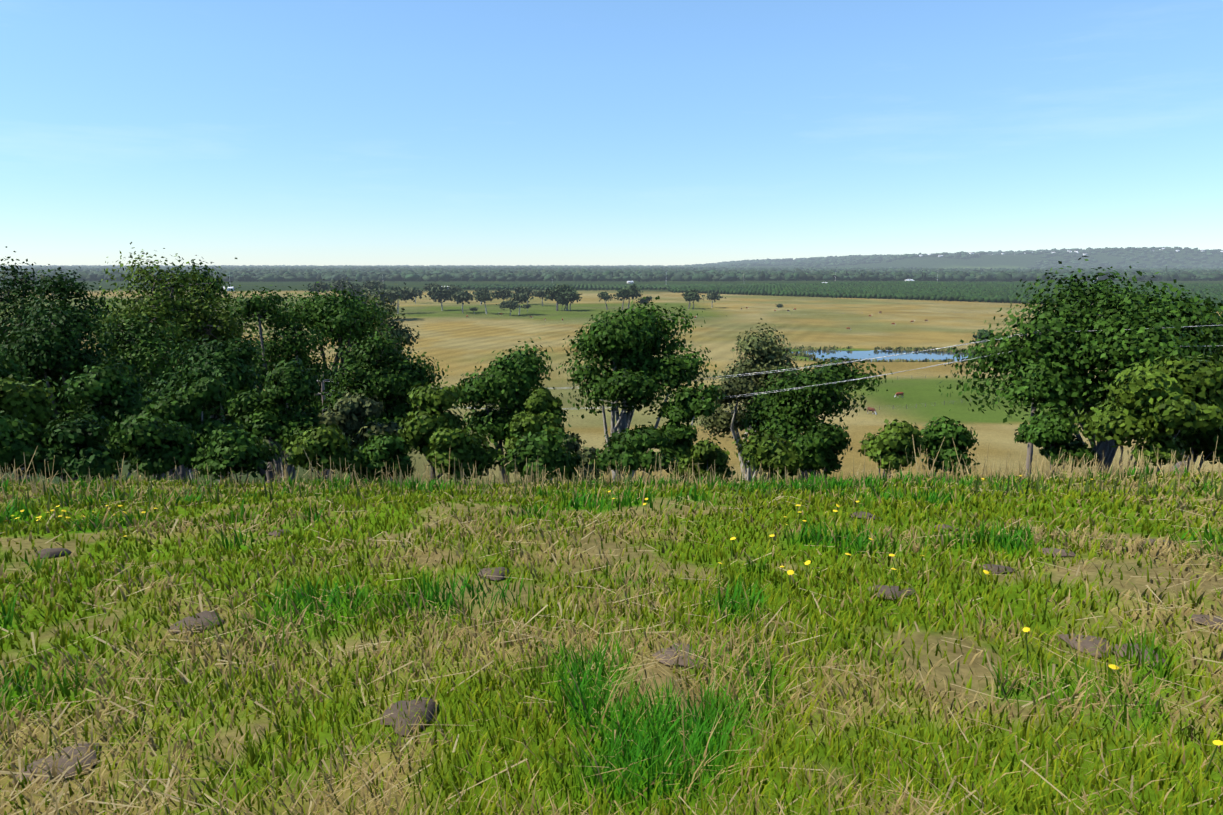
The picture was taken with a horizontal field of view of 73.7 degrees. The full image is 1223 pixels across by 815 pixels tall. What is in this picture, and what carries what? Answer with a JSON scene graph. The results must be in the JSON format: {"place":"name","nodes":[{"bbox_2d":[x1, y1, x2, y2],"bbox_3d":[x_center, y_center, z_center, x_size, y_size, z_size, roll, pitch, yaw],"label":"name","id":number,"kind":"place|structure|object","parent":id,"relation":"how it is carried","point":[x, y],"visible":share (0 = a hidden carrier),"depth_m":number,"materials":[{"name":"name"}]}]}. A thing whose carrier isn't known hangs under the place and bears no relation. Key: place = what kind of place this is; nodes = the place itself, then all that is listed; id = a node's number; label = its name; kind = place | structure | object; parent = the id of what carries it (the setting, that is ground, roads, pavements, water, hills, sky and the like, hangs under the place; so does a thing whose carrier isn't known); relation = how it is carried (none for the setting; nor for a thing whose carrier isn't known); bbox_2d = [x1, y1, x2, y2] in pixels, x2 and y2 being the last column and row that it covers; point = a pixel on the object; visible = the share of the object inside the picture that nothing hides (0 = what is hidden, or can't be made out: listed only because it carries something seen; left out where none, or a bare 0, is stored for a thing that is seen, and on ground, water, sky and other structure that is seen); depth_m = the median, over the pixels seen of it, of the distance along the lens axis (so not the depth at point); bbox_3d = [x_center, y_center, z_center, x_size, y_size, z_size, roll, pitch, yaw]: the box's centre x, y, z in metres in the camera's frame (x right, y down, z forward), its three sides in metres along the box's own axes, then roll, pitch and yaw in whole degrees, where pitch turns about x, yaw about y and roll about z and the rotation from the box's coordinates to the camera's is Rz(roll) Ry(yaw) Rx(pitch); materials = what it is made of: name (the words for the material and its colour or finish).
{"place":"outdoors","nodes":[
{"label":"outdoors","id":0,"kind":"place"},
{"bbox_2d":[0,250,1222,814],"bbox_3d":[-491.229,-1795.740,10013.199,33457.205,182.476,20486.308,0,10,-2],"label":"ground","id":1,"kind":"structure","parent":0,"point":[454,338],"depth_m":6.53,"materials":[{"name":"green plant"}]},
{"bbox_2d":[0,346,35,386],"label":"tree","id":2,"kind":"object","parent":1,"relation":"on","point":[7,369],"visible":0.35,"depth_m":42.01,"materials":[{"name":"green plant"}]},
{"bbox_2d":[0,410,52,481],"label":"shrub","id":3,"kind":"object","parent":1,"relation":"on","point":[18,437],"visible":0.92,"depth_m":28.00,"materials":[{"name":"green plant"}]},
{"bbox_2d":[0,246,65,480],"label":"tree","id":4,"kind":"object","parent":1,"relation":"on","point":[6,297],"visible":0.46,"depth_m":104.18,"materials":[{"name":"green plant"}]},
{"bbox_2d":[0,374,80,478],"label":"tree","id":5,"kind":"object","parent":1,"relation":"on","point":[17,401],"visible":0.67,"depth_m":30.59,"materials":[{"name":"green plant"}]},
{"bbox_2d":[35,548,71,557],"bbox_3d":[-5.417,1.403,7.880,0.285,0.074,0.334,0,10,-2],"label":"rock","id":6,"kind":"object","parent":1,"relation":"on","point":[52,552],"visible":0.9,"depth_m":7.84,"materials":[{"name":"grey stone"}]},
{"bbox_2d":[12,742,98,782],"bbox_3d":[-2.229,1.442,3.343,0.283,0.072,0.348,0,10,-2],"label":"rock","id":7,"kind":"object","parent":1,"relation":"on","point":[74,759],"visible":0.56,"depth_m":3.28,"materials":[{"name":"grey stone"}]},
{"bbox_2d":[0,267,129,397],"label":"tree","id":8,"kind":"object","parent":1,"relation":"on","point":[55,287],"visible":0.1,"depth_m":94.08,"materials":[{"name":"green plant"}]},
{"bbox_2d":[7,411,126,483],"bbox_3d":[-19.355,1.996,29.409,4.157,3.575,3.765,0,10,-2],"label":"shrub","id":9,"kind":"object","parent":1,"relation":"on","point":[80,447],"visible":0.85,"depth_m":28.53,"materials":[{"name":"green plant"}]},
{"bbox_2d":[0,290,155,484],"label":"tree","id":10,"kind":"object","parent":1,"relation":"on","point":[56,352],"visible":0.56,"depth_m":47.06,"materials":[{"name":"green plant"}]},
{"bbox_2d":[43,358,165,480],"bbox_3d":[-22.032,1.657,36.443,5.106,7.816,4.757,0,10,-2],"label":"tree","id":11,"kind":"object","parent":1,"relation":"on","point":[98,391],"visible":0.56,"depth_m":35.23,"materials":[{"name":"green plant"}]},
{"bbox_2d":[84,309,202,480],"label":"tree","id":12,"kind":"object","parent":1,"relation":"on","point":[142,351],"visible":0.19,"depth_m":53.72,"materials":[{"name":"green plant"}]},
{"bbox_2d":[106,412,203,480],"bbox_3d":[-16.478,1.921,29.857,2.789,3.545,3.290,6,11,29],"label":"shrub","id":13,"kind":"object","parent":1,"relation":"on","point":[160,444],"visible":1,"depth_m":29.05,"materials":[{"name":"green plant"}]},
{"bbox_2d":[90,242,262,480],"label":"tree","id":14,"kind":"object","parent":1,"relation":"on","point":[183,311],"visible":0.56,"depth_m":77.00,"materials":[{"name":"green plant"}]},
{"bbox_2d":[130,372,239,481],"bbox_3d":[-18.081,1.722,35.022,4.196,6.438,3.610,8,12,37],"label":"tree","id":15,"kind":"object","parent":1,"relation":"on","point":[189,401],"visible":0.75,"depth_m":34.03,"materials":[{"name":"green plant"}]},
{"bbox_2d":[167,611,223,632],"bbox_3d":[-2.740,1.415,5.439,0.332,0.054,0.377,0,10,-2],"label":"rock","id":16,"kind":"object","parent":1,"relation":"on","point":[205,614],"visible":0.69,"depth_m":5.37,"materials":[{"name":"grey stone"}]},
{"bbox_2d":[138,333,265,481],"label":"tree","id":17,"kind":"object","parent":1,"relation":"on","point":[228,364],"visible":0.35,"depth_m":44.33,"materials":[{"name":"green plant"}]},
{"bbox_2d":[156,255,271,481],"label":"tree","id":18,"kind":"object","parent":1,"relation":"on","point":[261,471],"visible":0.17,"depth_m":109.78,"materials":[{"name":"green plant"}]},
{"bbox_2d":[181,424,284,484],"bbox_3d":[-13.898,2.261,30.565,3.714,3.527,3.847,9,13,42],"label":"shrub","id":19,"kind":"object","parent":1,"relation":"on","point":[235,450],"visible":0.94,"depth_m":29.43,"materials":[{"name":"green plant"}]},
{"bbox_2d":[268,529,288,535],"bbox_3d":[-3.586,1.344,8.750,0.218,0.046,0.263,0,10,-2],"label":"rock","id":20,"kind":"object","parent":1,"relation":"on","point":[274,533],"visible":0.62,"depth_m":8.71,"materials":[{"name":"grey stone"}]},
{"bbox_2d":[219,357,338,481],"bbox_3d":[-16.469,2.035,40.929,5.815,9.067,5.222,0,10,-2],"label":"tree","id":21,"kind":"object","parent":1,"relation":"on","point":[267,413],"visible":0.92,"depth_m":39.79,"materials":[{"name":"green plant"}]},
{"bbox_2d":[226,282,348,482],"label":"tree","id":22,"kind":"object","parent":1,"relation":"on","point":[294,343],"visible":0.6,"depth_m":65.62,"materials":[{"name":"green plant"}]},
{"bbox_2d":[235,280,395,478],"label":"tree","id":23,"kind":"object","parent":1,"relation":"on","point":[341,318],"visible":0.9,"depth_m":70.50,"materials":[{"name":"green plant"}]},
{"bbox_2d":[315,375,332,480],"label":"power pole","id":24,"kind":"object","parent":1,"relation":"on","point":[323,397],"visible":0.08,"depth_m":64.08,"materials":[{"name":"grey wood"}]},
{"bbox_2d":[319,325,1222,408],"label":"power line wires","id":25,"kind":"object","parent":24,"relation":"attached to","point":[869,359],"visible":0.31,"depth_m":40.95,"materials":[{"name":"grey metal"}]},
{"bbox_2d":[281,424,370,480],"bbox_3d":[-10.564,2.216,30.767,3.193,3.477,3.804,0,10,-2],"label":"shrub","id":26,"kind":"object","parent":1,"relation":"on","point":[325,443],"visible":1,"depth_m":29.59,"materials":[{"name":"green plant"}]},
{"bbox_2d":[318,389,405,474],"bbox_3d":[-11.303,2.332,37.037,4.356,6.333,3.089,-4,11,-24],"label":"tree","id":27,"kind":"object","parent":1,"relation":"on","point":[348,414],"visible":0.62,"depth_m":36.42,"materials":[{"name":"green plant"}]},
{"bbox_2d":[308,325,451,482],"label":"tree","id":28,"kind":"object","parent":1,"relation":"on","point":[387,379],"visible":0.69,"depth_m":48.67,"materials":[{"name":"green plant"}]},
{"bbox_2d":[351,430,415,482],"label":"shrub","id":29,"kind":"object","parent":1,"relation":"on","point":[379,449],"visible":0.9,"depth_m":30.62,"materials":[{"name":"green plant"}]},
{"bbox_2d":[351,288,419,484],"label":"tree","id":30,"kind":"object","parent":1,"relation":"on","point":[405,334],"visible":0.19,"depth_m":91.88,"materials":[{"name":"green plant"}]},
{"bbox_2d":[379,697,438,735],"bbox_3d":[-0.888,1.332,3.538,0.257,0.062,0.329,0,10,-2],"label":"rock","id":31,"kind":"object","parent":1,"relation":"on","point":[430,707],"visible":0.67,"depth_m":3.51,"materials":[{"name":"grey stone"}]},
{"bbox_2d":[398,381,471,481],"bbox_3d":[-7.531,2.327,35.435,3.189,6.866,3.692,3,10,15],"label":"tree","id":32,"kind":"object","parent":1,"relation":"on","point":[422,426],"visible":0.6,"depth_m":34.61,"materials":[{"name":"green plant"}]},
{"bbox_2d":[425,423,506,483],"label":"shrub","id":33,"kind":"object","parent":1,"relation":"on","point":[464,448],"visible":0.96,"depth_m":30.24,"materials":[{"name":"green plant"}]},
{"bbox_2d":[477,567,508,580],"bbox_3d":[-0.903,1.264,6.220,0.254,0.063,0.314,0,10,-2],"label":"rock","id":34,"kind":"object","parent":1,"relation":"on","point":[496,573],"visible":0.6,"depth_m":6.17,"materials":[{"name":"grey stone"}]},
{"bbox_2d":[453,337,573,482],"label":"tree","id":35,"kind":"object","parent":1,"relation":"on","point":[508,382],"visible":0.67,"depth_m":41.38,"materials":[{"name":"green plant"}]},
{"bbox_2d":[133,279,913,290],"bbox_3d":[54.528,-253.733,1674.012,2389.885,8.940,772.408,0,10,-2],"label":"buildings","id":36,"kind":"structure","parent":1,"relation":"on","point":[228,288],"depth_m":1772.32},
{"bbox_2d":[503,387,565,482],"bbox_3d":[-3.572,2.640,38.002,3.000,7.035,2.895,0,10,-2],"label":"tree","id":37,"kind":"object","parent":1,"relation":"on","point":[537,403],"visible":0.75,"depth_m":37.26,"materials":[{"name":"green plant"}]},
{"bbox_2d":[493,422,590,482],"bbox_3d":[-2.612,2.515,31.419,2.871,3.876,3.584,6,11,29],"label":"shrub","id":38,"kind":"object","parent":1,"relation":"on","point":[549,452],"visible":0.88,"depth_m":30.68,"materials":[{"name":"green plant"}]},
{"bbox_2d":[558,432,604,481],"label":"shrub","id":39,"kind":"object","parent":1,"relation":"on","point":[575,447],"visible":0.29,"depth_m":33.87,"materials":[{"name":"green plant"}]},
{"bbox_2d":[0,434,1222,814],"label":"grass","id":40,"kind":"structure","parent":1,"relation":"on","point":[614,748],"depth_m":4.57,"materials":[{"name":"green plant"}]},
{"bbox_2d":[0,247,1222,281],"bbox_3d":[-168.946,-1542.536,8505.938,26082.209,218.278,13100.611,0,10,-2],"label":"forest trees","id":41,"kind":"object","parent":1,"relation":"on","point":[730,271],"visible":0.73,"depth_m":2892.36,"materials":[{"name":"green plant"}]},
{"bbox_2d":[3,473,1222,778],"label":"dandelion flowers","id":42,"kind":"object","parent":1,"relation":"on","point":[1025,629],"visible":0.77,"depth_m":6.54,"materials":[{"name":"yellow plant"}]},
{"bbox_2d":[441,283,823,289],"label":"orchard trees","id":43,"kind":"object","parent":1,"relation":"on","point":[574,286],"visible":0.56,"depth_m":1456.11,"materials":[{"name":"green plant"}]},
{"bbox_2d":[588,422,680,483],"bbox_3d":[0.837,2.436,30.773,3.471,3.523,2.874,0,10,-2],"label":"shrub","id":44,"kind":"object","parent":1,"relation":"on","point":[627,448],"visible":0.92,"depth_m":30.24,"materials":[{"name":"green plant"}]},
{"bbox_2d":[556,296,716,483],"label":"tree","id":45,"kind":"object","parent":1,"relation":"on","point":[629,346],"visible":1,"depth_m":44.02,"materials":[{"name":"green plant"}]},
{"bbox_2d":[305,277,998,345],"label":"distant trees","id":46,"kind":"object","parent":1,"relation":"on","point":[563,294],"visible":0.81,"depth_m":719.78,"materials":[{"name":"green plant"}]},
{"bbox_2d":[652,643,705,667],"bbox_3d":[0.358,1.275,4.230,0.300,0.068,0.333,0,10,-2],"label":"rock","id":47,"kind":"object","parent":1,"relation":"on","point":[669,652],"visible":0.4,"depth_m":4.14,"materials":[{"name":"grey stone"}]},
{"bbox_2d":[657,381,724,480],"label":"tree","id":48,"kind":"object","parent":1,"relation":"on","point":[687,404],"visible":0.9,"depth_m":40.39,"materials":[{"name":"green plant"}]},
{"bbox_2d":[670,437,735,481],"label":"shrub","id":49,"kind":"object","parent":1,"relation":"on","point":[705,453],"visible":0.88,"depth_m":33.63,"materials":[{"name":"green plant"}]},
{"bbox_2d":[696,318,801,481],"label":"tree","id":50,"kind":"object","parent":1,"relation":"on","point":[769,353],"visible":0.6,"depth_m":52.10,"materials":[{"name":"green plant"}]},
{"bbox_2d":[732,428,808,481],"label":"shrub","id":51,"kind":"object","parent":1,"relation":"on","point":[768,452],"visible":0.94,"depth_m":30.83,"materials":[{"name":"green plant"}]},
{"bbox_2d":[735,353,892,481],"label":"tree","id":52,"kind":"object","parent":1,"relation":"on","point":[788,413],"visible":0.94,"depth_m":45.05,"materials":[{"name":"green plant"}]},
{"bbox_2d":[786,418,852,477],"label":"shrub","id":53,"kind":"object","parent":1,"relation":"on","point":[819,445],"visible":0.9,"depth_m":30.69,"materials":[{"name":"green plant"}]},
{"bbox_2d":[851,511,879,518],"bbox_3d":[2.715,1.159,8.740,0.310,0.060,0.357,9,13,41],"label":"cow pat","id":54,"kind":"object","parent":1,"relation":"on","point":[860,514],"visible":0.6,"depth_m":8.68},
{"bbox_2d":[867,407,876,414],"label":"cow","id":55,"kind":"object","parent":1,"relation":"on","point":[873,410],"visible":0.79,"depth_m":223.68},
{"bbox_2d":[867,585,914,598],"bbox_3d":[1.985,1.296,5.729,0.314,0.082,0.364,0,10,-2],"label":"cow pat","id":56,"kind":"object","parent":1,"relation":"on","point":[888,590],"visible":0.58,"depth_m":5.66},
{"bbox_2d":[858,418,925,477],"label":"shrub","id":57,"kind":"object","parent":1,"relation":"on","point":[892,442],"visible":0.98,"depth_m":28.72,"materials":[{"name":"green plant"}]},
{"bbox_2d":[894,392,903,396],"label":"cow","id":58,"kind":"object","parent":1,"relation":"on","point":[899,393],"visible":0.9,"depth_m":257.17},
{"bbox_2d":[934,524,952,530],"bbox_3d":[3.366,1.210,8.219,0.195,0.064,0.206,-7,12,-34],"label":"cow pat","id":59,"kind":"object","parent":1,"relation":"on","point":[943,526],"visible":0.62,"depth_m":8.17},
{"bbox_2d":[667,280,1222,306],"bbox_3d":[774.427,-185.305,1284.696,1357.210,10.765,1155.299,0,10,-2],"label":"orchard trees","id":60,"kind":"object","parent":1,"relation":"on","point":[995,292],"visible":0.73,"depth_m":1206.38,"materials":[{"name":"green plant"}]},
{"bbox_2d":[917,416,979,478],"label":"shrub","id":61,"kind":"object","parent":1,"relation":"on","point":[948,430],"visible":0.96,"depth_m":30.13,"materials":[{"name":"green plant"}]},
{"bbox_2d":[983,564,1016,573],"bbox_3d":[2.911,1.221,6.192,0.241,0.067,0.277,0,10,-2],"label":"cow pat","id":62,"kind":"object","parent":1,"relation":"on","point":[995,568],"visible":0.67,"depth_m":6.10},
{"bbox_2d":[1025,330,1041,475],"bbox_3d":[19.206,1.029,37.250,0.269,9.183,1.901,5,11,27],"label":"power pole","id":63,"kind":"object","parent":1,"relation":"on","point":[1030,449],"visible":0.06,"depth_m":37.33,"materials":[{"name":"grey wood"}]},
{"bbox_2d":[1039,548,1075,555],"bbox_3d":[3.647,1.191,6.727,0.267,0.091,0.338,0,10,-2],"label":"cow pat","id":64,"kind":"object","parent":1,"relation":"on","point":[1057,550],"visible":0.67,"depth_m":6.61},
{"bbox_2d":[1014,405,1104,474],"bbox_3d":[16.030,1.660,29.376,2.549,3.482,2.756,2,10,10],"label":"shrub","id":65,"kind":"object","parent":1,"relation":"on","point":[1051,433],"visible":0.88,"depth_m":28.68,"materials":[{"name":"green plant"}]},
{"bbox_2d":[936,256,1222,472],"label":"tree","id":66,"kind":"object","parent":1,"relation":"on","point":[1061,377],"visible":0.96,"depth_m":35.01,"materials":[{"name":"green plant"}]},
{"bbox_2d":[1059,633,1112,657],"bbox_3d":[2.749,1.351,4.657,0.248,0.044,0.325,0,10,-2],"label":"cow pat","id":67,"kind":"object","parent":1,"relation":"on","point":[1087,643],"visible":0.58,"depth_m":4.64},
{"bbox_2d":[1067,399,1196,471],"bbox_3d":[17.302,1.231,26.948,4.187,3.581,3.111,-4,11,-23],"label":"shrub","id":68,"kind":"object","parent":1,"relation":"on","point":[1120,425],"visible":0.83,"depth_m":26.02,"materials":[{"name":"green plant"}]},
{"bbox_2d":[1111,643,1167,665],"bbox_3d":[2.932,1.365,4.522,0.263,0.041,0.308,0,10,-2],"label":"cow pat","id":69,"kind":"object","parent":1,"relation":"on","point":[1135,646],"visible":0.31,"depth_m":4.52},
{"bbox_2d":[1140,539,1174,544],"bbox_3d":[5.255,1.301,7.864,0.253,0.089,0.302,0,10,-2],"label":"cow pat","id":70,"kind":"object","parent":1,"relation":"on","point":[1152,540],"visible":0.23,"depth_m":7.81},
{"bbox_2d":[1104,353,1222,471],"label":"tree","id":71,"kind":"object","parent":1,"relation":"on","point":[1182,394],"visible":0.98,"depth_m":25.10,"materials":[{"name":"green plant"}]},
{"bbox_2d":[1147,286,1222,472],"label":"tree","id":72,"kind":"object","parent":1,"relation":"on","point":[1218,357],"depth_m":50.77,"materials":[{"name":"green plant"}]},
{"bbox_2d":[1174,426,1222,470],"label":"shrub","id":73,"kind":"object","parent":1,"relation":"on","point":[1198,444],"visible":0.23,"depth_m":27.36,"materials":[{"name":"green plant"}]},
{"bbox_2d":[1191,614,1222,629],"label":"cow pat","id":74,"kind":"object","parent":1,"relation":"on","point":[1201,620],"visible":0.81,"depth_m":4.95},
{"bbox_2d":[0,0,1222,265],"label":"sky","id":75,"kind":"structure","parent":0,"point":[253,132],"materials":[{"name":"blue"}]},
{"bbox_2d":[706,311,1004,411],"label":"paddock fence","id":76,"kind":"object","parent":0,"point":[897,376],"visible":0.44,"depth_m":302.41,"materials":[{"name":"brown wood"}]},
{"bbox_2d":[792,350,975,361],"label":"pond water","id":77,"kind":"structure","parent":0,"point":[921,355],"depth_m":389.28,"materials":[{"name":"blue liquid"}]},
{"bbox_2d":[783,345,974,361],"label":"pond reeds","id":78,"kind":"object","parent":77,"relation":"on","point":[834,347],"visible":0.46,"depth_m":397.18,"materials":[{"name":"green plant"}]},
{"bbox_2d":[919,248,1222,256],"bbox_3d":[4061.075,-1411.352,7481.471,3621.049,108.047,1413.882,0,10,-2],"label":"trees","id":79,"kind":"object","parent":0,"point":[1055,252],"depth_m":7010.15,"materials":[{"name":"green plant"}]}
]}

